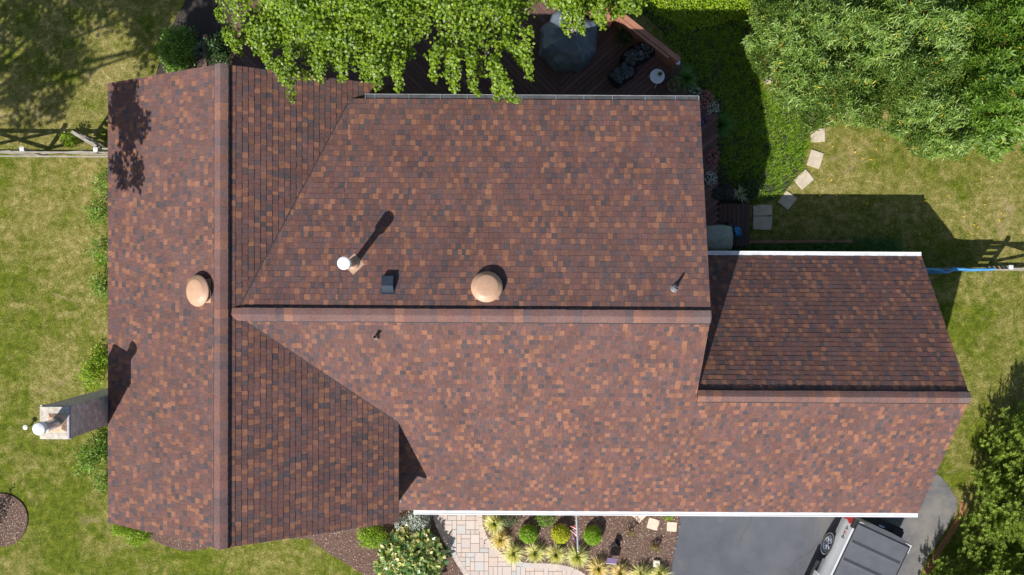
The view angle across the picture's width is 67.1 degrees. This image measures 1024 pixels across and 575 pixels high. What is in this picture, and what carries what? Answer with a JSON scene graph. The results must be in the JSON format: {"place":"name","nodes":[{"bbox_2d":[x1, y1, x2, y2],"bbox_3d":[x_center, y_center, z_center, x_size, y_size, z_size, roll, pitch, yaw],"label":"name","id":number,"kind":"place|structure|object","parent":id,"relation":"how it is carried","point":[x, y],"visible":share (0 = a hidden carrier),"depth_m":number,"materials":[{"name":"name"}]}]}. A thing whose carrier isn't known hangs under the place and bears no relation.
{"place":"outdoors","nodes":[
{"label":"outdoors","id":0,"kind":"place"},
{"bbox_2d":[32,63,971,549],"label":"house","id":1,"kind":"structure","parent":0,"point":[334,305],"depth_m":19.55,"materials":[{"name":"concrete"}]},
{"bbox_2d":[576,515,578,551],"bbox_3d":[1.892,6.839,22.669,0.080,1.145,1.465,0,91,0],"label":"flagpole","id":2,"kind":"object","parent":1,"relation":"attached to","point":[577,534],"visible":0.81,"depth_m":22.42,"materials":[{"name":"white metal"}]},
{"bbox_2d":[570,526,576,545],"bbox_3d":[1.819,7.247,22.726,0.151,1.079,0.496,0,91,0],"label":"flag","id":3,"kind":"object","parent":2,"relation":"hanging from","point":[573,534],"visible":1,"depth_m":22.75,"materials":[{"name":"fabric"}]},
{"bbox_2d":[433,515,584,574],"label":"walkway","id":4,"kind":"structure","parent":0,"point":[464,539],"depth_m":24.86,"materials":[{"name":"stone pavers"}]},
{"bbox_2d":[0,0,1023,574],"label":"lawn","id":5,"kind":"structure","parent":0,"point":[64,64],"depth_m":24.79,"materials":[{"name":"green plant"}]},
{"bbox_2d":[0,493,27,546],"bbox_3d":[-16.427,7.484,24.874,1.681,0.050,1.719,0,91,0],"label":"round mulch bed","id":6,"kind":"object","parent":5,"relation":"on","point":[10,508],"visible":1,"depth_m":24.85,"materials":[{"name":"brown wood"}]},
{"bbox_2d":[0,147,107,157],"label":"rail fence","id":7,"kind":"object","parent":5,"relation":"on","point":[25,152],"visible":0.88,"depth_m":24.06,"materials":[{"name":"grey wood"}]},
{"bbox_2d":[71,130,106,148],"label":"fence gate","id":8,"kind":"structure","parent":7,"relation":"attached to","point":[88,139],"depth_m":23.78,"materials":[{"name":"grey wood"}]},
{"bbox_2d":[59,129,81,149],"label":"shrub","id":9,"kind":"object","parent":5,"relation":"on","point":[65,139],"visible":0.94,"depth_m":24.33,"materials":[{"name":"green plant"}]},
{"bbox_2d":[64,435,107,480],"bbox_3d":[-13.229,5.379,24.312,1.390,1.206,1.395,0,91,0],"label":"shrub","id":10,"kind":"object","parent":5,"relation":"on","point":[91,462],"visible":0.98,"depth_m":24.28,"materials":[{"name":"green plant"}]},
{"bbox_2d":[72,356,104,390],"bbox_3d":[-13.392,2.689,24.377,0.969,1.015,1.125,0,91,0],"label":"shrub","id":11,"kind":"object","parent":5,"relation":"on","point":[86,373],"visible":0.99,"depth_m":24.38,"materials":[{"name":"green plant"}]},
{"bbox_2d":[80,196,107,229],"bbox_3d":[-13.036,-2.360,24.261,0.895,1.130,1.145,0,91,0],"label":"shrub","id":12,"kind":"object","parent":5,"relation":"on","point":[104,212],"visible":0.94,"depth_m":24.24,"materials":[{"name":"green plant"}]},
{"bbox_2d":[80,231,107,271],"bbox_3d":[-12.878,-1.169,24.256,1.243,1.165,1.346,0,91,0],"label":"shrub","id":13,"kind":"object","parent":5,"relation":"on","point":[98,248],"visible":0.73,"depth_m":24.18,"materials":[{"name":"green plant"}]},
{"bbox_2d":[82,269,107,306],"bbox_3d":[-12.937,0.004,24.304,1.010,1.097,1.264,0,91,0],"label":"shrub","id":14,"kind":"object","parent":5,"relation":"on","point":[102,285],"visible":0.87,"depth_m":24.27,"materials":[{"name":"green plant"}]},
{"bbox_2d":[85,344,107,371],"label":"shrub","id":15,"kind":"object","parent":5,"relation":"on","point":[103,357],"visible":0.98,"depth_m":24.41,"materials":[{"name":"green plant"}]},
{"bbox_2d":[86,426,107,453],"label":"shrub","id":16,"kind":"object","parent":5,"relation":"on","point":[102,437],"visible":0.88,"depth_m":24.44,"materials":[{"name":"green plant"}]},
{"bbox_2d":[91,168,107,201],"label":"shrub","id":17,"kind":"object","parent":5,"relation":"on","point":[103,182],"visible":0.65,"depth_m":24.25,"materials":[{"name":"green plant"}]},
{"bbox_2d":[91,467,107,493],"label":"shrub","id":18,"kind":"object","parent":5,"relation":"on","point":[103,481],"visible":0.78,"depth_m":24.51,"materials":[{"name":"green plant"}]},
{"bbox_2d":[110,524,129,537],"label":"shrub","id":19,"kind":"object","parent":5,"relation":"on","point":[116,529],"visible":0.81,"depth_m":24.56,"materials":[{"name":"green plant"}]},
{"bbox_2d":[122,527,151,547],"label":"shrub","id":20,"kind":"object","parent":5,"relation":"on","point":[134,540],"visible":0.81,"depth_m":24.52,"materials":[{"name":"green plant"}]},
{"bbox_2d":[156,0,291,74],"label":"corner mulch bed","id":21,"kind":"object","parent":5,"relation":"on","point":[199,16],"visible":0.26,"depth_m":24.67,"materials":[{"name":"brown soil"}]},
{"bbox_2d":[162,48,190,72],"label":"shrub","id":22,"kind":"object","parent":21,"relation":"on","point":[168,66],"visible":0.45,"depth_m":24.19,"materials":[{"name":"green plant"}]},
{"bbox_2d":[155,23,201,71],"bbox_3d":[-10.441,-7.458,24.041,1.372,1.449,1.594,0,91,0],"label":"shrub","id":23,"kind":"object","parent":21,"relation":"on","point":[169,46],"visible":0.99,"depth_m":23.86,"materials":[{"name":"green plant"}]},
{"bbox_2d":[203,30,232,65],"bbox_3d":[-9.188,-7.443,24.129,1.044,1.274,1.371,0,91,0],"label":"shrub","id":24,"kind":"object","parent":21,"relation":"on","point":[213,44],"visible":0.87,"depth_m":23.94,"materials":[{"name":"green plant"}]},
{"bbox_2d":[145,500,462,574],"bbox_3d":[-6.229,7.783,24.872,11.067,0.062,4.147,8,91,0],"label":"side mulch bed","id":25,"kind":"object","parent":5,"relation":"on","point":[354,563],"visible":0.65,"depth_m":24.85,"materials":[{"name":"brown wood"}]},
{"bbox_2d":[355,525,388,549],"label":"shrub","id":26,"kind":"object","parent":25,"relation":"on","point":[372,541],"visible":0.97,"depth_m":24.48,"materials":[{"name":"green plant"}]},
{"bbox_2d":[393,516,406,529],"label":"shrub","id":27,"kind":"object","parent":25,"relation":"on","point":[399,522],"visible":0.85,"depth_m":24.57,"materials":[{"name":"silver plant"}]},
{"bbox_2d":[372,524,450,574],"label":"variegated shrub","id":28,"kind":"object","parent":25,"relation":"on","point":[429,543],"visible":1,"depth_m":24.31,"materials":[{"name":"green plant"}]},
{"bbox_2d":[402,510,431,533],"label":"silver shrub","id":29,"kind":"object","parent":25,"relation":"on","point":[420,525],"visible":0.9,"depth_m":24.46,"materials":[{"name":"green plant"}]},
{"bbox_2d":[213,0,647,104],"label":"broadleaf tree","id":30,"kind":"object","parent":5,"relation":"on","point":[391,15],"visible":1,"depth_m":18.09,"materials":[{"name":"green plant"}]},
{"bbox_2d":[202,0,749,246],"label":"deck","id":31,"kind":"structure","parent":5,"relation":"on","point":[736,214],"depth_m":24.17,"materials":[{"name":"brown wood"}]},
{"bbox_2d":[192,40,205,59],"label":"spiky plant","id":32,"kind":"object","parent":31,"relation":"on","point":[199,47],"visible":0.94,"depth_m":24.13,"materials":[{"name":"green plant"}]},
{"bbox_2d":[539,10,597,72],"bbox_3d":[1.758,-7.641,23.706,1.847,0.878,1.891,0,91,0],"label":"covered table","id":33,"kind":"object","parent":31,"relation":"on","point":[560,50],"visible":0.72,"depth_m":23.51,"materials":[{"name":"grey fabric"}]},
{"bbox_2d":[613,25,632,46],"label":"potted plant","id":34,"kind":"object","parent":31,"relation":"on","point":[621,37],"visible":0.99,"depth_m":23.80,"materials":[{"name":"green plant"}]},
{"bbox_2d":[619,42,654,66],"bbox_3d":[3.882,-7.204,23.845,1.154,0.692,0.623,-30,91,0],"label":"covered chair","id":35,"kind":"object","parent":31,"relation":"on","point":[638,54],"visible":0.88,"depth_m":23.69,"materials":[{"name":"grey fabric"}]},
{"bbox_2d":[647,69,664,87],"bbox_3d":[4.448,-6.463,23.912,0.450,0.532,0.468,0,91,0],"label":"side table","id":36,"kind":"object","parent":31,"relation":"on","point":[655,77],"visible":0.98,"depth_m":23.65,"materials":[{"name":"white paint"}]},
{"bbox_2d":[667,76,681,92],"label":"potted plant","id":37,"kind":"object","parent":31,"relation":"on","point":[673,84],"visible":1,"depth_m":23.81,"materials":[{"name":"green plant"}]},
{"bbox_2d":[671,63,700,95],"bbox_3d":[5.412,-6.468,23.837,1.153,0.618,1.152,0,91,0],"label":"spiky plant","id":38,"kind":"object","parent":31,"relation":"on","point":[687,75],"visible":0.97,"depth_m":23.98,"materials":[{"name":"green plant"}]},
{"bbox_2d":[687,87,701,95],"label":"flowering plant","id":39,"kind":"object","parent":31,"relation":"on","point":[694,91],"visible":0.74,"depth_m":24.10,"materials":[{"name":"green plant"}]},
{"bbox_2d":[701,115,707,128],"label":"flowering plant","id":40,"kind":"object","parent":31,"relation":"on","point":[704,123],"visible":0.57,"depth_m":24.13,"materials":[{"name":"purple plant"}]},
{"bbox_2d":[696,90,713,108],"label":"flowering plant","id":41,"kind":"object","parent":31,"relation":"on","point":[706,95],"visible":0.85,"depth_m":24.08,"materials":[{"name":"red plant"}]},
{"bbox_2d":[704,171,716,185],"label":"flowering plant","id":42,"kind":"object","parent":31,"relation":"on","point":[711,178],"visible":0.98,"depth_m":24.13,"materials":[{"name":"green plant"}]},
{"bbox_2d":[706,149,718,162],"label":"flowering plant","id":43,"kind":"object","parent":31,"relation":"on","point":[714,156],"visible":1,"depth_m":24.14,"materials":[{"name":"red plant"}]},
{"bbox_2d":[706,101,719,114],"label":"flowering plant","id":44,"kind":"object","parent":31,"relation":"on","point":[713,108],"visible":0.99,"depth_m":24.11,"materials":[{"name":"green plant"}]},
{"bbox_2d":[710,186,724,200],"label":"flowering plant","id":45,"kind":"object","parent":31,"relation":"on","point":[718,190],"visible":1,"depth_m":24.16,"materials":[{"name":"green plant"}]},
{"bbox_2d":[706,225,732,250],"bbox_3d":[6.391,-1.539,24.092,1.030,0.782,0.881,0,91,0],"label":"covered grill","id":46,"kind":"object","parent":31,"relation":"on","point":[719,237],"visible":0.88,"depth_m":23.76,"materials":[{"name":"grey fabric"}]},
{"bbox_2d":[719,222,734,238],"bbox_3d":[6.760,-1.765,24.251,0.512,0.468,0.567,0,91,0],"label":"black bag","id":47,"kind":"object","parent":31,"relation":"on","point":[730,224],"visible":0.38,"depth_m":24.12,"materials":[{"name":"plastic"}]},
{"bbox_2d":[721,184,734,198],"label":"flowering plant","id":48,"kind":"object","parent":31,"relation":"on","point":[729,192],"visible":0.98,"depth_m":24.15,"materials":[{"name":"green plant"}]},
{"bbox_2d":[734,226,741,237],"bbox_3d":[7.063,-1.751,24.301,0.308,0.352,0.365,-13,91,0],"label":"blue bag","id":49,"kind":"object","parent":31,"relation":"on","point":[738,232],"visible":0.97,"depth_m":24.19,"materials":[{"name":"plastic"}]},
{"bbox_2d":[734,185,748,202],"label":"spiky plant","id":50,"kind":"object","parent":31,"relation":"on","point":[739,194],"visible":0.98,"depth_m":24.32,"materials":[{"name":"green plant"}]},
{"bbox_2d":[482,515,680,574],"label":"front mulch bed","id":51,"kind":"object","parent":5,"relation":"on","point":[619,554],"visible":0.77,"depth_m":24.84,"materials":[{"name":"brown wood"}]},
{"bbox_2d":[481,515,504,534],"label":"ornamental grass","id":52,"kind":"object","parent":51,"relation":"on","point":[493,523],"depth_m":24.66,"materials":[{"name":"yellow plant"}]},
{"bbox_2d":[487,527,513,551],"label":"ornamental grass","id":53,"kind":"object","parent":51,"relation":"on","point":[501,539],"depth_m":24.69,"materials":[{"name":"yellow plant"}]},
{"bbox_2d":[497,515,519,527],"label":"shrub","id":54,"kind":"object","parent":51,"relation":"on","point":[506,519],"visible":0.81,"depth_m":24.49,"materials":[{"name":"green plant"}]},
{"bbox_2d":[499,540,524,566],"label":"ornamental grass","id":55,"kind":"object","parent":51,"relation":"on","point":[512,554],"depth_m":24.69,"materials":[{"name":"plant"}]},
{"bbox_2d":[519,523,537,543],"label":"round shrub","id":56,"kind":"object","parent":51,"relation":"on","point":[529,537],"visible":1,"depth_m":24.46,"materials":[{"name":"green plant"}]},
{"bbox_2d":[522,541,545,564],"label":"ornamental grass","id":57,"kind":"object","parent":51,"relation":"on","point":[535,552],"depth_m":24.68,"materials":[{"name":"plant"}]},
{"bbox_2d":[534,515,556,527],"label":"shrub","id":58,"kind":"object","parent":51,"relation":"on","point":[545,520],"visible":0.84,"depth_m":24.41,"materials":[{"name":"green plant"}]},
{"bbox_2d":[544,541,566,565],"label":"ornamental grass","id":59,"kind":"object","parent":51,"relation":"on","point":[556,553],"depth_m":24.68,"materials":[{"name":"plant"}]},
{"bbox_2d":[551,523,570,543],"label":"round shrub","id":60,"kind":"object","parent":51,"relation":"on","point":[559,538],"visible":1,"depth_m":24.45,"materials":[{"name":"yellow plant"}]},
{"bbox_2d":[563,543,592,568],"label":"ornamental grass","id":61,"kind":"object","parent":51,"relation":"on","point":[575,557],"depth_m":24.66,"materials":[{"name":"plant"}]},
{"bbox_2d":[583,525,601,545],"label":"round shrub","id":62,"kind":"object","parent":51,"relation":"on","point":[596,539],"visible":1,"depth_m":24.47,"materials":[{"name":"green plant"}]},
{"bbox_2d":[586,554,610,574],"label":"ornamental grass","id":63,"kind":"object","parent":51,"relation":"on","point":[598,567],"depth_m":24.69,"materials":[{"name":"yellow plant"}]},
{"bbox_2d":[606,557,616,563],"bbox_3d":[3.171,8.696,24.685,0.330,0.337,0.224,5,91,0],"label":"garden plaque","id":64,"kind":"object","parent":51,"relation":"on","point":[610,560],"visible":1,"depth_m":24.57,"materials":[{"name":"purple paint"}]},
{"bbox_2d":[609,539,620,547],"bbox_3d":[3.270,8.232,24.689,0.406,0.282,0.260,-38,91,0],"label":"garden spotlight","id":65,"kind":"object","parent":51,"relation":"on","point":[617,543],"visible":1,"depth_m":24.71,"materials":[{"name":"black metal"}]},
{"bbox_2d":[608,561,629,574],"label":"ornamental grass","id":66,"kind":"object","parent":51,"relation":"on","point":[619,569],"depth_m":24.74,"materials":[{"name":"yellow plant"}]},
{"bbox_2d":[625,526,635,537],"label":"shrub","id":67,"kind":"object","parent":51,"relation":"on","point":[632,535],"visible":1,"depth_m":24.50,"materials":[{"name":"brown plant"}]},
{"bbox_2d":[633,516,645,522],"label":"stepping stone","id":68,"kind":"object","parent":51,"relation":"on","point":[639,519],"visible":0.41,"depth_m":24.81,"materials":[{"name":"beige stone"}]},
{"bbox_2d":[628,559,652,574],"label":"ornamental grass","id":69,"kind":"object","parent":51,"relation":"on","point":[643,571],"depth_m":24.74,"materials":[{"name":"plant"}]},
{"bbox_2d":[647,517,659,530],"bbox_3d":[4.536,7.600,24.841,0.352,0.060,0.351,16,91,0],"label":"stepping stone","id":70,"kind":"object","parent":51,"relation":"on","point":[653,524],"visible":1,"depth_m":24.81,"materials":[{"name":"beige stone"}]},
{"bbox_2d":[649,542,659,551],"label":"shrub","id":71,"kind":"object","parent":51,"relation":"on","point":[654,546],"visible":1,"depth_m":24.65,"materials":[{"name":"brown plant"}]},
{"bbox_2d":[653,560,659,566],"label":"carved block","id":72,"kind":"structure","parent":51,"relation":"on","point":[656,563],"depth_m":24.75,"materials":[{"name":"beige stone"}]},
{"bbox_2d":[650,563,671,574],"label":"ornamental grass","id":73,"kind":"object","parent":51,"relation":"on","point":[659,570],"depth_m":24.71,"materials":[{"name":"plant"}]},
{"bbox_2d":[662,516,672,521],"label":"shrub","id":74,"kind":"object","parent":51,"relation":"on","point":[666,519],"visible":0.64,"depth_m":24.68,"materials":[{"name":"green plant"}]},
{"bbox_2d":[667,522,676,531],"bbox_3d":[5.135,7.686,24.842,0.318,0.060,0.308,3,91,0],"label":"stepping stone","id":75,"kind":"object","parent":51,"relation":"on","point":[671,526],"visible":1,"depth_m":24.81,"materials":[{"name":"beige stone"}]},
{"bbox_2d":[640,0,812,208],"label":"ground cover","id":76,"kind":"object","parent":5,"relation":"on","point":[763,96],"visible":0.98,"depth_m":24.67,"materials":[{"name":"green plant"}]},
{"bbox_2d":[646,0,751,31],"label":"leafy ground cover","id":77,"kind":"object","parent":76,"relation":"on","point":[679,12],"visible":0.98,"depth_m":24.51,"materials":[{"name":"green plant"}]},
{"bbox_2d":[707,110,736,141],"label":"arching grass","id":78,"kind":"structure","parent":76,"relation":"on","point":[723,125],"depth_m":24.41,"materials":[{"name":"green plant"}]},
{"bbox_2d":[738,178,763,199],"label":"shrub","id":79,"kind":"object","parent":76,"relation":"on","point":[758,188],"visible":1,"depth_m":24.28,"materials":[{"name":"green plant"}]},
{"bbox_2d":[752,205,771,215],"bbox_3d":[8.021,-2.479,24.760,0.629,0.065,0.358,-3,91,0],"label":"stepping stone","id":80,"kind":"object","parent":5,"relation":"on","point":[764,210],"visible":1,"depth_m":24.73,"materials":[{"name":"stone"}]},
{"bbox_2d":[753,216,771,229],"bbox_3d":[8.025,-2.066,24.765,0.618,0.065,0.436,2,91,0],"label":"stepping stone","id":81,"kind":"object","parent":5,"relation":"on","point":[762,222],"visible":1,"depth_m":24.73,"materials":[{"name":"stone"}]},
{"bbox_2d":[778,191,796,209],"bbox_3d":[8.822,-2.799,24.756,0.429,0.065,0.476,38,91,0],"label":"stepping stone","id":82,"kind":"object","parent":5,"relation":"on","point":[787,200],"visible":1,"depth_m":24.72,"materials":[{"name":"stone"}]},
{"bbox_2d":[749,240,852,243],"bbox_3d":[8.767,-1.464,24.725,4.222,0.120,0.100,0,91,0],"label":"landscape timber","id":83,"kind":"object","parent":5,"relation":"on","point":[794,241],"visible":0.64,"depth_m":24.66,"materials":[{"name":"brown wood"}]},
{"bbox_2d":[794,169,813,188],"bbox_3d":[9.346,-3.462,24.749,0.522,0.065,0.432,-42,91,0],"label":"stepping stone","id":84,"kind":"object","parent":5,"relation":"on","point":[804,179],"visible":1,"depth_m":24.72,"materials":[{"name":"stone"}]},
{"bbox_2d":[807,149,823,168],"bbox_3d":[9.704,-4.112,24.741,0.433,0.065,0.522,18,91,0],"label":"stepping stone","id":85,"kind":"object","parent":5,"relation":"on","point":[815,159],"visible":1,"depth_m":24.71,"materials":[{"name":"stone"}]},
{"bbox_2d":[728,233,906,251],"bbox_3d":[9.559,-1.268,24.609,6.023,0.375,1.023,0,91,0],"label":"grass border","id":86,"kind":"object","parent":5,"relation":"on","point":[891,244],"depth_m":24.69,"materials":[{"name":"green plant"}]},
{"bbox_2d":[810,128,824,141],"bbox_3d":[9.787,-4.870,24.732,0.458,0.065,0.437,-5,91,0],"label":"stepping stone","id":87,"kind":"object","parent":5,"relation":"on","point":[817,136],"visible":0.71,"depth_m":24.70,"materials":[{"name":"stone"}]},
{"bbox_2d":[740,0,896,139],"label":"narrow leaved tree","id":88,"kind":"object","parent":5,"relation":"on","point":[815,30],"visible":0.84,"depth_m":22.51,"materials":[{"name":"green plant"}]},
{"bbox_2d":[795,137,1001,241],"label":"fallen leaves","id":89,"kind":"object","parent":5,"relation":"on","point":[897,209],"visible":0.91,"depth_m":24.73,"materials":[{"name":"yellow plant"}]},
{"bbox_2d":[838,0,985,161],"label":"narrow leaved tree","id":90,"kind":"object","parent":5,"relation":"on","point":[933,13],"visible":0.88,"depth_m":22.22,"materials":[{"name":"green plant"}]},
{"bbox_2d":[923,502,965,574],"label":"pine straw edge","id":91,"kind":"object","parent":5,"relation":"on","point":[944,542],"visible":0.97,"depth_m":24.88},
{"bbox_2d":[922,556,977,574],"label":"conifer tree","id":92,"kind":"object","parent":5,"relation":"on","point":[957,569],"visible":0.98,"depth_m":24.04,"materials":[{"name":"green plant"}]},
{"bbox_2d":[939,265,1023,270],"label":"rail fence","id":93,"kind":"object","parent":5,"relation":"on","point":[1005,268],"visible":0.58,"depth_m":23.96,"materials":[{"name":"grey wood"}]},
{"bbox_2d":[926,267,994,273],"bbox_3d":[13.318,-0.525,24.170,2.913,1.098,0.215,0,91,0],"label":"tarp","id":94,"kind":"object","parent":93,"relation":"hanging from","point":[935,271],"visible":0.69,"depth_m":23.64,"materials":[{"name":"blue plastic"}]},
{"bbox_2d":[945,521,1023,574],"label":"conifer tree","id":95,"kind":"object","parent":5,"relation":"on","point":[1016,567],"visible":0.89,"depth_m":23.45,"materials":[{"name":"green plant"}]},
{"bbox_2d":[953,0,1023,163],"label":"narrow leaved tree","id":96,"kind":"object","parent":5,"relation":"on","point":[1010,76],"visible":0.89,"depth_m":22.19,"materials":[{"name":"green plant"}]},
{"bbox_2d":[958,458,1023,562],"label":"conifer tree","id":97,"kind":"object","parent":5,"relation":"on","point":[1003,522],"visible":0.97,"depth_m":23.24,"materials":[{"name":"green plant"}]},
{"bbox_2d":[978,402,1023,492],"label":"conifer tree","id":98,"kind":"object","parent":5,"relation":"on","point":[1003,440],"visible":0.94,"depth_m":23.63,"materials":[{"name":"green plant"}]},
{"bbox_2d":[989,494,1023,568],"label":"conifer tree","id":99,"kind":"object","parent":5,"relation":"on","point":[1017,544],"visible":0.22,"depth_m":23.62,"materials":[{"name":"green plant"}]},
{"bbox_2d":[997,438,1023,516],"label":"conifer tree","id":100,"kind":"object","parent":5,"relation":"on","point":[999,472],"visible":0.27,"depth_m":23.68,"materials":[{"name":"green plant"}]},
{"bbox_2d":[568,22,578,36],"bbox_3d":[1.820,-7.775,23.163,0.496,0.395,0.509,39,91,0],"label":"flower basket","id":101,"kind":"object","parent":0,"point":[573,33],"visible":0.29,"depth_m":23.14,"materials":[{"name":"white plant"}]},
{"bbox_2d":[607,61,636,88],"bbox_3d":[3.450,-6.644,23.953,0.920,0.490,0.614,-39,91,0],"label":"covered chair","id":102,"kind":"object","parent":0,"point":[621,74],"visible":1,"depth_m":23.80,"materials":[{"name":"grey fabric"}]},
{"bbox_2d":[670,474,957,574],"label":"driveway","id":103,"kind":"structure","parent":0,"point":[740,545],"depth_m":24.89,"materials":[{"name":"grey asphalt"}]},
{"bbox_2d":[809,517,910,574],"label":"pickup truck","id":104,"kind":"object","parent":103,"relation":"on","point":[861,546],"visible":0.99,"depth_m":23.53,"materials":[{"name":"silver metal"}]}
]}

